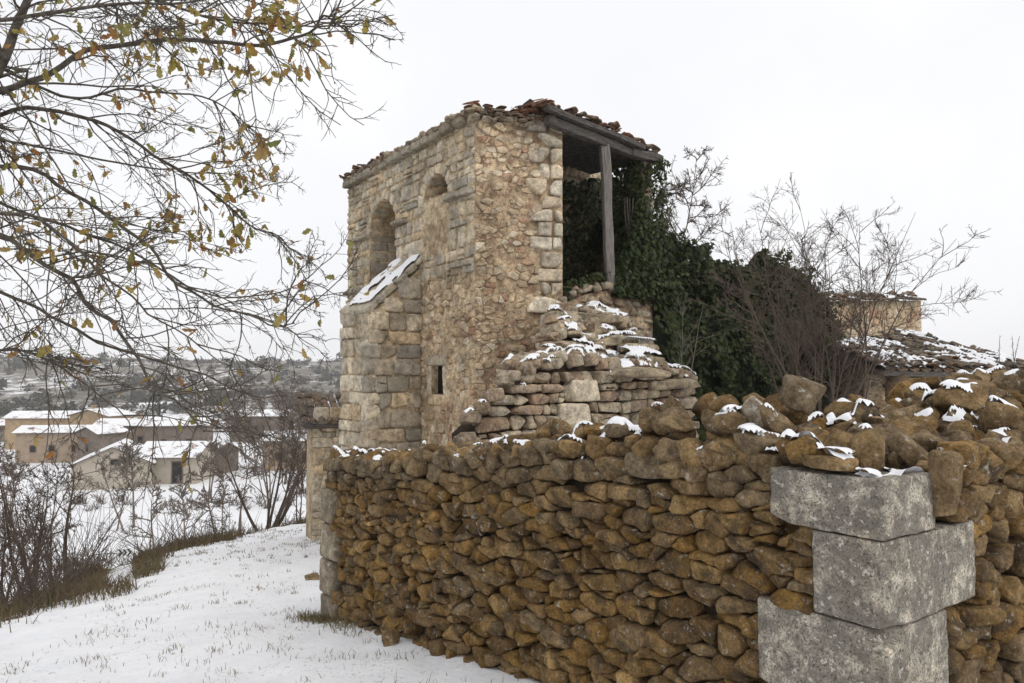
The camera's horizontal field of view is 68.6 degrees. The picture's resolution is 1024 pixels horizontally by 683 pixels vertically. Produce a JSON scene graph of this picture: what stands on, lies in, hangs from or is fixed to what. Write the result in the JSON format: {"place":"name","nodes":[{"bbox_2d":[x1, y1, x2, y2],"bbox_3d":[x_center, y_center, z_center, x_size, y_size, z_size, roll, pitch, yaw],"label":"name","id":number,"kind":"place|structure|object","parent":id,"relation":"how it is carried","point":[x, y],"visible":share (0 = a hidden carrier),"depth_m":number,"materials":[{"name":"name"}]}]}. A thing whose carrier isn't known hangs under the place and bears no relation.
{"place":"outdoors","nodes":[
{"label":"outdoors","id":0,"kind":"place"},
{"bbox_2d":[0,516,305,632],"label":"bank grass","id":1,"kind":"structure","parent":0,"point":[143,568],"depth_m":12.80,"materials":[{"name":"brown plant"}]},
{"bbox_2d":[0,525,518,682],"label":"grass","id":2,"kind":"structure","parent":0,"point":[324,618],"depth_m":8.30,"materials":[{"name":"green plant"}]},
{"bbox_2d":[0,357,539,682],"bbox_3d":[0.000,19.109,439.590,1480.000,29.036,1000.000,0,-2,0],"label":"ground","id":3,"kind":"structure","parent":0,"point":[28,641],"depth_m":9.75,"materials":[{"name":"white snow"}]},
{"bbox_2d":[0,419,4,441],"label":"house","id":4,"kind":"structure","parent":3,"relation":"on","point":[2,424],"depth_m":164.44,"materials":[{"name":"brown stone"}]},
{"bbox_2d":[0,448,30,515],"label":"bare tree","id":5,"kind":"object","parent":3,"relation":"on","point":[15,471],"visible":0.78,"depth_m":77.45,"materials":[{"name":"brown plant"}]},
{"bbox_2d":[0,427,46,588],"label":"bare tree","id":6,"kind":"object","parent":3,"relation":"on","point":[16,519],"visible":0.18,"depth_m":20.41,"materials":[{"name":"brown plant"}]},
{"bbox_2d":[0,426,74,592],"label":"bare tree","id":7,"kind":"object","parent":3,"relation":"on","point":[11,524],"visible":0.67,"depth_m":19.31,"materials":[{"name":"brown plant"}]},
{"bbox_2d":[0,450,107,602],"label":"bare tree","id":8,"kind":"object","parent":3,"relation":"on","point":[26,521],"visible":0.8,"depth_m":15.83,"materials":[{"name":"brown plant"}]},
{"bbox_2d":[11,424,110,462],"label":"house","id":9,"kind":"structure","parent":3,"relation":"on","point":[25,435],"depth_m":127.20,"materials":[{"name":"beige stone"}]},
{"bbox_2d":[29,445,36,452],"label":"window","id":10,"kind":"structure","parent":9,"relation":"in","point":[32,449],"depth_m":126.78,"materials":[{"name":"grey glass"}]},
{"bbox_2d":[48,445,55,452],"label":"window","id":11,"kind":"structure","parent":9,"relation":"in","point":[53,447],"depth_m":127.22,"materials":[{"name":"grey glass"}]},
{"bbox_2d":[70,444,76,451],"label":"window","id":12,"kind":"structure","parent":9,"relation":"in","point":[72,448],"depth_m":127.69,"materials":[{"name":"grey glass"}]},
{"bbox_2d":[1,405,133,449],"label":"house","id":13,"kind":"structure","parent":3,"relation":"on","point":[14,420],"depth_m":149.14,"materials":[{"name":"tile"}]},
{"bbox_2d":[0,442,143,588],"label":"bare tree","id":14,"kind":"object","parent":3,"relation":"on","point":[63,475],"visible":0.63,"depth_m":22.70,"materials":[{"name":"brown plant"}]},
{"bbox_2d":[47,461,99,573],"bbox_3d":[-10.056,4.314,17.274,1.021,3.195,1.356,1,-2,-23],"label":"bare tree","id":15,"kind":"object","parent":3,"relation":"on","point":[68,516],"visible":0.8,"depth_m":17.27,"materials":[{"name":"brown plant"}]},
{"bbox_2d":[66,407,135,424],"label":"house","id":16,"kind":"structure","parent":3,"relation":"on","point":[90,416],"depth_m":145.96,"materials":[{"name":"tile"}]},
{"bbox_2d":[73,424,130,459],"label":"house","id":17,"kind":"structure","parent":3,"relation":"on","point":[92,433],"depth_m":123.89,"materials":[{"name":"brown stone"}]},
{"bbox_2d":[93,394,112,407],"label":"bare tree","id":18,"kind":"object","parent":3,"relation":"on","point":[103,404],"visible":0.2,"depth_m":162.46,"materials":[{"name":"plant"}]},
{"bbox_2d":[66,438,157,490],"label":"barn","id":19,"kind":"structure","parent":3,"relation":"on","point":[86,464],"depth_m":99.34,"materials":[{"name":"tile"}]},
{"bbox_2d":[109,458,120,465],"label":"window","id":20,"kind":"structure","parent":19,"relation":"in","point":[112,461],"depth_m":99.45,"materials":[{"name":"grey glass"}]},
{"bbox_2d":[79,433,149,530],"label":"bare tree","id":21,"kind":"object","parent":3,"relation":"on","point":[123,470],"visible":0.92,"depth_m":73.25,"materials":[{"name":"brown plant"}]},
{"bbox_2d":[92,412,145,444],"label":"house","id":22,"kind":"structure","parent":3,"relation":"on","point":[140,431],"depth_m":134.87,"materials":[{"name":"beige stone"}]},
{"bbox_2d":[137,436,142,443],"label":"window","id":23,"kind":"structure","parent":22,"relation":"in","point":[140,438],"depth_m":134.70,"materials":[{"name":"grey glass"}]},
{"bbox_2d":[117,549,130,565],"bbox_3d":[-29.687,17.015,57.424,1.005,2.221,0.104,1,-2,-16],"label":"road sign","id":24,"kind":"object","parent":3,"relation":"on","point":[125,551],"visible":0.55,"depth_m":57.41,"materials":[{"name":"black paint"}]},
{"bbox_2d":[110,439,149,524],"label":"bare tree","id":25,"kind":"object","parent":3,"relation":"on","point":[137,452],"visible":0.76,"depth_m":75.34,"materials":[{"name":"brown plant"}]},
{"bbox_2d":[120,479,170,545],"bbox_3d":[-27.850,14.323,56.657,1.818,7.463,3.568,-2,-3,38],"label":"bare tree","id":26,"kind":"object","parent":3,"relation":"on","point":[155,511],"visible":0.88,"depth_m":57.30,"materials":[{"name":"brown plant"}]},
{"bbox_2d":[0,472,301,618],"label":"bramble thicket","id":27,"kind":"object","parent":3,"relation":"on","point":[70,572],"visible":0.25,"depth_m":14.66,"materials":[{"name":"brown plant"}]},
{"bbox_2d":[0,351,341,416],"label":"hillside scrub","id":28,"kind":"object","parent":3,"relation":"on","point":[137,396],"visible":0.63,"depth_m":335.17,"materials":[{"name":"plant"}]},
{"bbox_2d":[53,488,297,571],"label":"hedge brush","id":29,"kind":"object","parent":3,"relation":"on","point":[180,505],"visible":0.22,"depth_m":85.95,"materials":[{"name":"brown plant"}]},
{"bbox_2d":[142,416,214,442],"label":"house","id":30,"kind":"structure","parent":3,"relation":"on","point":[169,431],"depth_m":129.70,"materials":[{"name":"brown stone"}]},
{"bbox_2d":[140,441,218,483],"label":"barn","id":31,"kind":"structure","parent":3,"relation":"on","point":[165,472],"depth_m":103.67,"materials":[{"name":"tile"}]},
{"bbox_2d":[171,461,182,483],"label":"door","id":32,"kind":"structure","parent":31,"relation":"in","point":[174,464],"depth_m":103.40,"materials":[{"name":"glass"}]},
{"bbox_2d":[166,474,207,537],"bbox_3d":[-26.034,14.456,60.220,3.129,7.370,1.822,1,-2,-14],"label":"bare tree","id":33,"kind":"object","parent":3,"relation":"on","point":[181,490],"visible":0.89,"depth_m":59.96,"materials":[{"name":"brown plant"}]},
{"bbox_2d":[183,377,216,415],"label":"bare tree","id":34,"kind":"object","parent":3,"relation":"on","point":[199,383],"visible":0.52,"depth_m":158.55,"materials":[{"name":"plant"}]},
{"bbox_2d":[0,0,405,510],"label":"oak tree","id":35,"kind":"object","parent":3,"relation":"on","point":[20,18],"visible":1,"depth_m":4.07,"materials":[{"name":"brown plant"}]},
{"bbox_2d":[182,437,237,533],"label":"bare tree","id":36,"kind":"object","parent":3,"relation":"on","point":[205,467],"visible":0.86,"depth_m":65.10,"materials":[{"name":"brown plant"}]},
{"bbox_2d":[193,419,234,497],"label":"bare tree","id":37,"kind":"object","parent":3,"relation":"on","point":[211,450],"visible":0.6,"depth_m":90.97,"materials":[{"name":"brown plant"}]},
{"bbox_2d":[194,491,238,532],"bbox_3d":[-11.666,8.079,30.253,1.743,3.970,2.447,-1,-3,34],"label":"bare tree","id":38,"kind":"object","parent":3,"relation":"on","point":[224,511],"visible":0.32,"depth_m":30.20,"materials":[{"name":"grey plant"}]},
{"bbox_2d":[212,441,242,474],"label":"barn","id":39,"kind":"structure","parent":3,"relation":"on","point":[236,458],"depth_m":115.49,"materials":[{"name":"brown stone"}]},
{"bbox_2d":[214,377,257,440],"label":"bare tree","id":40,"kind":"object","parent":3,"relation":"on","point":[225,381],"visible":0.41,"depth_m":148.07,"materials":[{"name":"plant"}]},
{"bbox_2d":[222,380,261,462],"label":"bare tree","id":41,"kind":"object","parent":3,"relation":"on","point":[237,410],"visible":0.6,"depth_m":126.49,"materials":[{"name":"brown plant"}]},
{"bbox_2d":[224,436,268,529],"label":"bare tree","id":42,"kind":"object","parent":3,"relation":"on","point":[246,490],"visible":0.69,"depth_m":71.08,"materials":[{"name":"brown plant"}]},
{"bbox_2d":[229,392,273,476],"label":"bare tree","id":43,"kind":"object","parent":3,"relation":"on","point":[263,407],"visible":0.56,"depth_m":110.84,"materials":[{"name":"brown plant"}]},
{"bbox_2d":[232,420,278,507],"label":"bare tree","id":44,"kind":"object","parent":3,"relation":"on","point":[256,462],"visible":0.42,"depth_m":85.74,"materials":[{"name":"brown plant"}]},
{"bbox_2d":[231,409,293,441],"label":"house","id":45,"kind":"structure","parent":3,"relation":"on","point":[268,412],"depth_m":164.44,"materials":[{"name":"brown stone"}]},
{"bbox_2d":[217,383,313,528],"bbox_3d":[-7.837,4.186,26.214,4.096,5.614,5.160,0,-2,0],"label":"bare tree","id":46,"kind":"object","parent":3,"relation":"on","point":[286,503],"visible":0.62,"depth_m":25.19,"materials":[{"name":"brown plant"}]},
{"bbox_2d":[262,430,306,470],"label":"house","id":47,"kind":"structure","parent":3,"relation":"on","point":[276,466],"depth_m":117.21,"materials":[{"name":"beige stone"}]},
{"bbox_2d":[261,393,307,484],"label":"bare tree","id":48,"kind":"object","parent":3,"relation":"on","point":[283,405],"visible":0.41,"depth_m":103.64,"materials":[{"name":"brown plant"}]},
{"bbox_2d":[272,376,308,429],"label":"bare tree","id":49,"kind":"object","parent":3,"relation":"on","point":[298,379],"visible":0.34,"depth_m":138.10,"materials":[{"name":"grey plant"}]},
{"bbox_2d":[275,408,306,493],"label":"bare tree","id":50,"kind":"object","parent":3,"relation":"on","point":[290,429],"visible":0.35,"depth_m":94.72,"materials":[{"name":"brown plant"}]},
{"bbox_2d":[279,441,306,520],"bbox_3d":[-8.310,6.052,30.235,2.301,4.423,2.322,0,-2,0],"label":"bare tree","id":51,"kind":"object","parent":3,"relation":"on","point":[300,513],"visible":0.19,"depth_m":29.84,"materials":[{"name":"brown plant"}]},
{"bbox_2d":[304,573,318,580],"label":"fallen stone","id":52,"kind":"object","parent":3,"relation":"on","point":[313,576],"visible":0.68,"depth_m":11.44,"materials":[{"name":"brown stone"}]},
{"bbox_2d":[296,391,341,540],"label":"stone pillar","id":53,"kind":"structure","parent":3,"relation":"on","point":[321,425],"depth_m":18.40,"materials":[{"name":"stone"}]},
{"bbox_2d":[381,629,399,646],"bbox_3d":[-1.122,2.749,6.951,0.159,0.169,0.170,-1,-2,15],"label":"fallen stone","id":54,"kind":"object","parent":3,"relation":"on","point":[390,637],"visible":0.95,"depth_m":6.89,"materials":[{"name":"brown stone"}]},
{"bbox_2d":[339,98,663,449],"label":"church tower","id":55,"kind":"structure","parent":3,"relation":"on","point":[458,218],"depth_m":13.43,"materials":[{"name":"stone"}]},
{"bbox_2d":[427,355,446,404],"bbox_3d":[-1.177,0.700,13.708,0.485,0.920,0.761,1,-3,-33],"label":"slit window","id":56,"kind":"structure","parent":55,"relation":"in","point":[434,399],"depth_m":13.67,"materials":[{"name":"stone"}]},
{"bbox_2d":[562,158,673,305],"bbox_3d":[1.838,-2.128,14.848,5.098,3.071,2.320,2,-3,-40],"label":"ivy","id":57,"kind":"object","parent":55,"relation":"attached to","point":[635,257],"visible":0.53,"depth_m":14.45,"materials":[{"name":"green plant"}]},
{"bbox_2d":[451,300,700,445],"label":"stone wall","id":58,"kind":"structure","parent":3,"relation":"on","point":[591,361],"depth_m":10.54,"materials":[{"name":"stone"}]},
{"bbox_2d":[596,251,620,290],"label":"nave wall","id":59,"kind":"structure","parent":3,"relation":"on","point":[599,262],"depth_m":15.79,"materials":[{"name":"black"}]},
{"bbox_2d":[319,365,1023,682],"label":"dry stone wall","id":60,"kind":"structure","parent":3,"relation":"on","point":[661,544],"depth_m":4.46,"materials":[{"name":"brown stone"}]},
{"bbox_2d":[741,395,763,426],"bbox_3d":[1.389,0.398,4.279,0.185,0.181,0.146,-1,-2,22],"label":"loose stone","id":61,"kind":"object","parent":60,"relation":"on","point":[750,407],"visible":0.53,"depth_m":4.23,"materials":[{"name":"beige stone"}]},
{"bbox_2d":[778,374,826,414],"bbox_3d":[1.642,0.303,4.250,0.200,0.231,0.226,1,-3,-28],"label":"loose stone","id":62,"kind":"object","parent":60,"relation":"on","point":[801,394],"visible":1,"depth_m":4.18,"materials":[{"name":"brown stone"}]},
{"bbox_2d":[799,454,858,471],"bbox_3d":[1.560,0.597,3.698,0.277,0.084,0.175,-1,-2,28],"label":"loose stone","id":63,"kind":"object","parent":60,"relation":"on","point":[830,462],"visible":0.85,"depth_m":3.62,"materials":[{"name":"brown stone"}]},
{"bbox_2d":[847,423,866,433],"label":"loose stone","id":64,"kind":"object","parent":60,"relation":"on","point":[854,429],"visible":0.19,"depth_m":4.44,"materials":[{"name":"brown stone"}]},
{"bbox_2d":[849,427,884,472],"bbox_3d":[1.762,0.548,3.700,0.183,0.246,0.147,1,-2,-22],"label":"loose stone","id":65,"kind":"object","parent":60,"relation":"on","point":[867,445],"visible":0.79,"depth_m":3.65,"materials":[{"name":"brown stone"}]},
{"bbox_2d":[885,430,928,466],"bbox_3d":[2.168,0.646,3.981,0.330,0.345,0.138,-1,-2,22],"label":"loose stone","id":66,"kind":"object","parent":60,"relation":"on","point":[908,449],"visible":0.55,"depth_m":3.96,"materials":[{"name":"brown stone"}]},
{"bbox_2d":[928,450,963,516],"bbox_3d":[2.126,0.697,3.694,0.154,0.326,0.140,1,-2,-25],"label":"loose stone","id":67,"kind":"object","parent":60,"relation":"on","point":[945,469],"visible":0.87,"depth_m":3.65,"materials":[{"name":"brown stone"}]},
{"bbox_2d":[933,379,996,412],"bbox_3d":[2.952,0.360,4.892,0.413,0.238,0.272,2,-3,-38],"label":"loose stone","id":68,"kind":"object","parent":60,"relation":"on","point":[974,401],"visible":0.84,"depth_m":4.80,"materials":[{"name":"brown stone"}]},
{"bbox_2d":[978,401,1023,432],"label":"loose stone","id":69,"kind":"object","parent":60,"relation":"on","point":[995,415],"visible":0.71,"depth_m":4.44,"materials":[{"name":"brown stone"}]},
{"bbox_2d":[998,335,1019,361],"bbox_3d":[3.751,0.003,5.586,0.103,0.299,0.240,1,-2,-22],"label":"dry weed","id":70,"kind":"object","parent":60,"relation":"on","point":[1012,348],"visible":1,"depth_m":5.65,"materials":[{"name":"grey plant"}]},
{"bbox_2d":[653,146,731,260],"bbox_3d":[3.053,-0.770,21.314,6.226,10.027,3.633,-1,-2,20],"label":"bare tree","id":71,"kind":"object","parent":3,"relation":"on","point":[705,205],"visible":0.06,"depth_m":21.45,"materials":[{"name":"grey plant"}]},
{"bbox_2d":[667,296,720,419],"bbox_3d":[3.098,1.177,13.301,1.143,4.079,1.112,0,-2,0],"label":"sapling","id":72,"kind":"object","parent":3,"relation":"on","point":[692,355],"visible":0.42,"depth_m":13.35,"materials":[{"name":"brown plant"}]},
{"bbox_2d":[587,206,846,441],"bbox_3d":[5.440,0.526,17.650,8.573,6.637,3.062,2,-3,-43],"label":"ivy","id":73,"kind":"object","parent":3,"relation":"on","point":[723,364],"visible":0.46,"depth_m":16.14,"materials":[{"name":"green plant"}]},
{"bbox_2d":[684,173,1000,417],"bbox_3d":[4.501,0.210,11.476,3.909,5.285,4.630,0,-2,8],"label":"bare shrub","id":74,"kind":"object","parent":3,"relation":"on","point":[816,341],"visible":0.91,"depth_m":10.96,"materials":[{"name":"brown plant"}]},
{"bbox_2d":[821,290,926,338],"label":"building","id":75,"kind":"structure","parent":3,"relation":"on","point":[914,300],"depth_m":22.32,"materials":[{"name":"beige stone"}]},
{"bbox_2d":[827,328,1023,406],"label":"outbuilding","id":76,"kind":"structure","parent":3,"relation":"on","point":[940,357],"depth_m":14.82,"materials":[{"name":"grey tile"}]},
{"bbox_2d":[0,0,1023,360],"label":"sky","id":77,"kind":"structure","parent":0,"point":[868,105],"materials":[{"name":"white"}]}
]}

